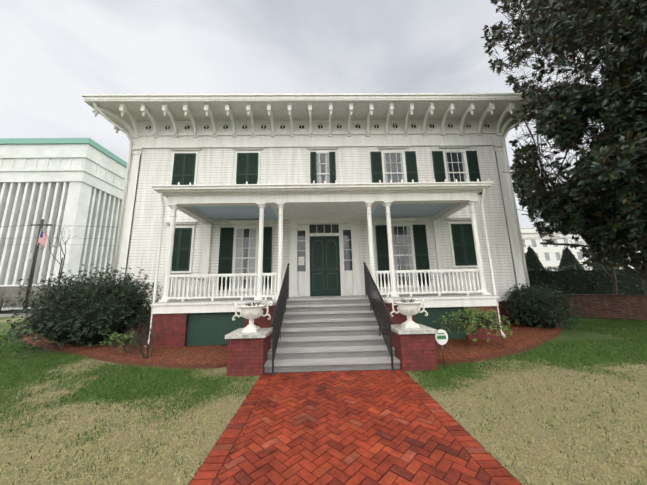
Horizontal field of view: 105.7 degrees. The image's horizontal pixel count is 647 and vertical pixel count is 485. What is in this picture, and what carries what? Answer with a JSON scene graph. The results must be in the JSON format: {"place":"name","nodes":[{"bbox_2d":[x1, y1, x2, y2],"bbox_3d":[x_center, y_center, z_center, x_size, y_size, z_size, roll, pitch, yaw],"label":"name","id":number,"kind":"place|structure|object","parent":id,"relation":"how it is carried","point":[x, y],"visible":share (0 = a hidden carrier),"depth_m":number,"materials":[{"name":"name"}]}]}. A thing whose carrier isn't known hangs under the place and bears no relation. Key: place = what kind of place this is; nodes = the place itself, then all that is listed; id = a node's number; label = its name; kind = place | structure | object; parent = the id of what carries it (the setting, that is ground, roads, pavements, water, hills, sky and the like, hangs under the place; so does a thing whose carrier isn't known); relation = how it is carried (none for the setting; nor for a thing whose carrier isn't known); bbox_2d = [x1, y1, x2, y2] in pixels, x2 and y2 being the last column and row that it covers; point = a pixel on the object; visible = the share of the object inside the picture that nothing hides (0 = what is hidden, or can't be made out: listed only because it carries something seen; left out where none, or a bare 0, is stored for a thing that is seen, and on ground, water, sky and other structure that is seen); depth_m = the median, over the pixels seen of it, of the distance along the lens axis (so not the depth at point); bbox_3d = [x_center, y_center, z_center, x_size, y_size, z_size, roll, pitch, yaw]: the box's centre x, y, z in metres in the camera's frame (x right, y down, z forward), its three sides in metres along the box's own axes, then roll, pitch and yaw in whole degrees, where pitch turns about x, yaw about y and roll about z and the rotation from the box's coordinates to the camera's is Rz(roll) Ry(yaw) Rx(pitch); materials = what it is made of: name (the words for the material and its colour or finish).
{"place":"outdoors","nodes":[
{"label":"outdoors","id":0,"kind":"place"},
{"bbox_2d":[0,307,30,316],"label":"street ground","id":1,"kind":"structure","parent":0,"point":[5,315],"depth_m":18.39,"materials":[{"name":"grey concrete"}]},
{"bbox_2d":[0,298,42,313],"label":"iron fence","id":2,"kind":"object","parent":1,"relation":"on","point":[1,305],"visible":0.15,"depth_m":18.63,"materials":[{"name":"black"}]},
{"bbox_2d":[0,0,618,226],"label":"sky","id":3,"kind":"structure","parent":0,"point":[53,53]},
{"bbox_2d":[0,309,646,484],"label":"lawn","id":4,"kind":"structure","parent":0,"point":[571,334],"depth_m":3.26,"materials":[{"name":"green plant"}]},
{"bbox_2d":[44,224,72,291],"bbox_3d":[-18.023,1.882,16.283,2.450,6.274,2.247,-1,-11,-1],"label":"bare tree","id":5,"kind":"object","parent":4,"relation":"on","point":[60,268],"visible":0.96,"depth_m":16.54,"materials":[{"name":"brown plant"}]},
{"bbox_2d":[0,263,162,356],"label":"shrub","id":6,"kind":"object","parent":4,"relation":"on","point":[82,314],"visible":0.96,"depth_m":7.19,"materials":[{"name":"green plant"}]},
{"bbox_2d":[21,323,562,369],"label":"mulch beds","id":7,"kind":"object","parent":4,"relation":"on","point":[208,365],"visible":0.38,"depth_m":6.22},
{"bbox_2d":[100,330,136,352],"bbox_3d":[-5.221,2.554,6.303,0.740,0.518,0.662,-1,-11,-1],"label":"small shrub","id":8,"kind":"object","parent":7,"relation":"on","point":[117,340],"visible":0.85,"depth_m":6.25,"materials":[{"name":"green plant"}]},
{"bbox_2d":[117,329,138,354],"bbox_3d":[-5.079,2.543,6.301,0.578,0.681,0.657,-5,-11,20],"label":"bare shrub","id":9,"kind":"object","parent":7,"relation":"on","point":[131,351],"visible":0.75,"depth_m":6.29,"materials":[{"name":"brown plant"}]},
{"bbox_2d":[129,316,171,358],"bbox_3d":[-4.293,2.309,6.087,0.820,1.035,1.318,-1,-11,-1],"label":"bare shrub","id":10,"kind":"object","parent":7,"relation":"on","point":[138,344],"visible":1,"depth_m":5.87,"materials":[{"name":"brown plant"}]},
{"bbox_2d":[435,306,516,341],"bbox_3d":[3.945,2.067,6.356,2.026,0.826,1.103,-1,-11,-1],"label":"shrub","id":11,"kind":"object","parent":7,"relation":"on","point":[482,322],"visible":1,"depth_m":6.32,"materials":[{"name":"green plant"}]},
{"bbox_2d":[5,219,579,308],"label":"power lines","id":12,"kind":"object","parent":4,"relation":"on","point":[42,237],"visible":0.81,"depth_m":25.91,"materials":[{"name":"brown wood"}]},
{"bbox_2d":[81,93,544,332],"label":"house","id":13,"kind":"structure","parent":4,"relation":"on","point":[249,138],"depth_m":10.51,"materials":[{"name":"white wood"}]},
{"bbox_2d":[231,301,272,331],"bbox_3d":[-1.532,1.566,5.229,0.700,0.615,0.569,8,-14,-39],"label":"urn","id":14,"kind":"object","parent":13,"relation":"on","point":[250,312],"visible":1,"depth_m":5.12,"materials":[{"name":"white stone"}]},
{"bbox_2d":[271,263,289,374],"bbox_3d":[-1.020,1.585,6.053,0.080,2.390,2.653,-1,-11,-1],"label":"hand rail","id":15,"kind":"object","parent":13,"relation":"attached to","point":[278,315],"visible":0.98,"depth_m":5.61,"materials":[{"name":"black metal"}]},
{"bbox_2d":[144,179,505,347],"bbox_3d":[0.065,0.634,8.681,10.660,5.180,2.980,-1,-11,-1],"label":"house porch","id":16,"kind":"object","parent":13,"relation":"attached to","point":[204,318],"visible":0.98,"depth_m":7.70,"materials":[{"name":"white wood"}]},
{"bbox_2d":[225,297,437,376],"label":"brick pedestals","id":17,"kind":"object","parent":13,"relation":"attached to","point":[415,349],"visible":0.69,"depth_m":4.81,"materials":[{"name":"red brick"}]},
{"bbox_2d":[388,297,427,327],"bbox_3d":[1.847,1.510,5.306,0.700,0.615,0.569,-9,-13,37],"label":"urn","id":18,"kind":"object","parent":17,"relation":"on","point":[408,309],"visible":1,"depth_m":5.21,"materials":[{"name":"white stone"}]},
{"bbox_2d":[264,298,399,372],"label":"house steps","id":19,"kind":"structure","parent":13,"relation":"attached to","point":[334,334],"depth_m":5.55,"materials":[{"name":"grey concrete"}]},
{"bbox_2d":[363,262,394,371],"bbox_3d":[1.299,1.546,6.106,0.080,2.390,2.653,-1,-11,-1],"label":"hand rail","id":20,"kind":"object","parent":13,"relation":"attached to","point":[375,304],"visible":0.98,"depth_m":5.72,"materials":[{"name":"black metal"}]},
{"bbox_2d":[188,369,521,484],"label":"brick walk","id":21,"kind":"structure","parent":4,"relation":"on","point":[375,427],"depth_m":2.65,"materials":[{"name":"brown brick"}]},
{"bbox_2d":[435,329,447,367],"bbox_3d":[2.397,2.138,4.930,0.260,0.750,0.024,-1,-11,-1],"label":"yard sign","id":22,"kind":"object","parent":4,"relation":"on","point":[441,336],"visible":0.9,"depth_m":4.96,"materials":[{"name":"grey"}]},
{"bbox_2d":[525,245,544,271],"bbox_3d":[16.145,2.537,18.801,2.434,4.697,2.469,-1,-11,-1],"label":"topiary","id":23,"kind":"object","parent":4,"relation":"on","point":[532,260],"visible":0.27,"depth_m":18.65,"materials":[{"name":"green plant"}]},
{"bbox_2d":[499,282,582,329],"bbox_3d":[8.110,2.376,9.328,2.678,1.698,2.629,-1,-11,-1],"label":"shrub","id":24,"kind":"object","parent":4,"relation":"on","point":[542,308],"visible":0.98,"depth_m":8.83,"materials":[{"name":"green plant"}]},
{"bbox_2d":[480,0,646,294],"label":"magnolia tree","id":25,"kind":"object","parent":4,"relation":"on","point":[575,220],"depth_m":7.81,"materials":[{"name":"green plant"}]},
{"bbox_2d":[558,246,583,270],"bbox_3d":[19.073,2.528,18.790,2.647,4.599,2.682,-1,-11,-1],"label":"topiary","id":26,"kind":"object","parent":4,"relation":"on","point":[568,257],"visible":0.19,"depth_m":18.79,"materials":[{"name":"green plant"}]},
{"bbox_2d":[527,261,644,294],"bbox_3d":[22.918,2.755,16.737,22.375,3.323,2.047,-2,-11,5],"label":"hedge","id":27,"kind":"object","parent":4,"relation":"on","point":[594,281],"visible":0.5,"depth_m":16.54,"materials":[{"name":"green plant"}]},
{"bbox_2d":[575,240,617,294],"bbox_3d":[17.849,0.673,16.092,1.894,7.111,3.324,-8,-13,33],"label":"bare tree","id":28,"kind":"object","parent":4,"relation":"on","point":[614,278],"visible":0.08,"depth_m":14.68,"materials":[{"name":"brown plant"}]},
{"bbox_2d":[592,262,610,269],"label":"topiary","id":29,"kind":"object","parent":4,"relation":"on","point":[597,266],"visible":0.02,"depth_m":18.77,"materials":[{"name":"green plant"}]},
{"bbox_2d":[560,294,646,320],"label":"brick wall","id":30,"kind":"structure","parent":4,"relation":"on","point":[631,307],"depth_m":11.13,"materials":[{"name":"brown brick"}]},
{"bbox_2d":[520,227,639,270],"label":"white building","id":31,"kind":"structure","parent":0,"point":[549,256],"depth_m":93.17,"materials":[{"name":"paint"}]},
{"label":"lawn","id":32,"kind":"structure","parent":0,"visible":0},
{"bbox_2d":[0,284,96,307],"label":"concrete wall","id":33,"kind":"structure","parent":32,"relation":"on","point":[8,292],"depth_m":32.76,"materials":[{"name":"grey concrete"}]},
{"bbox_2d":[0,138,126,284],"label":"office building","id":34,"kind":"structure","parent":32,"relation":"on","point":[64,182],"depth_m":53.90,"materials":[{"name":"concrete"}]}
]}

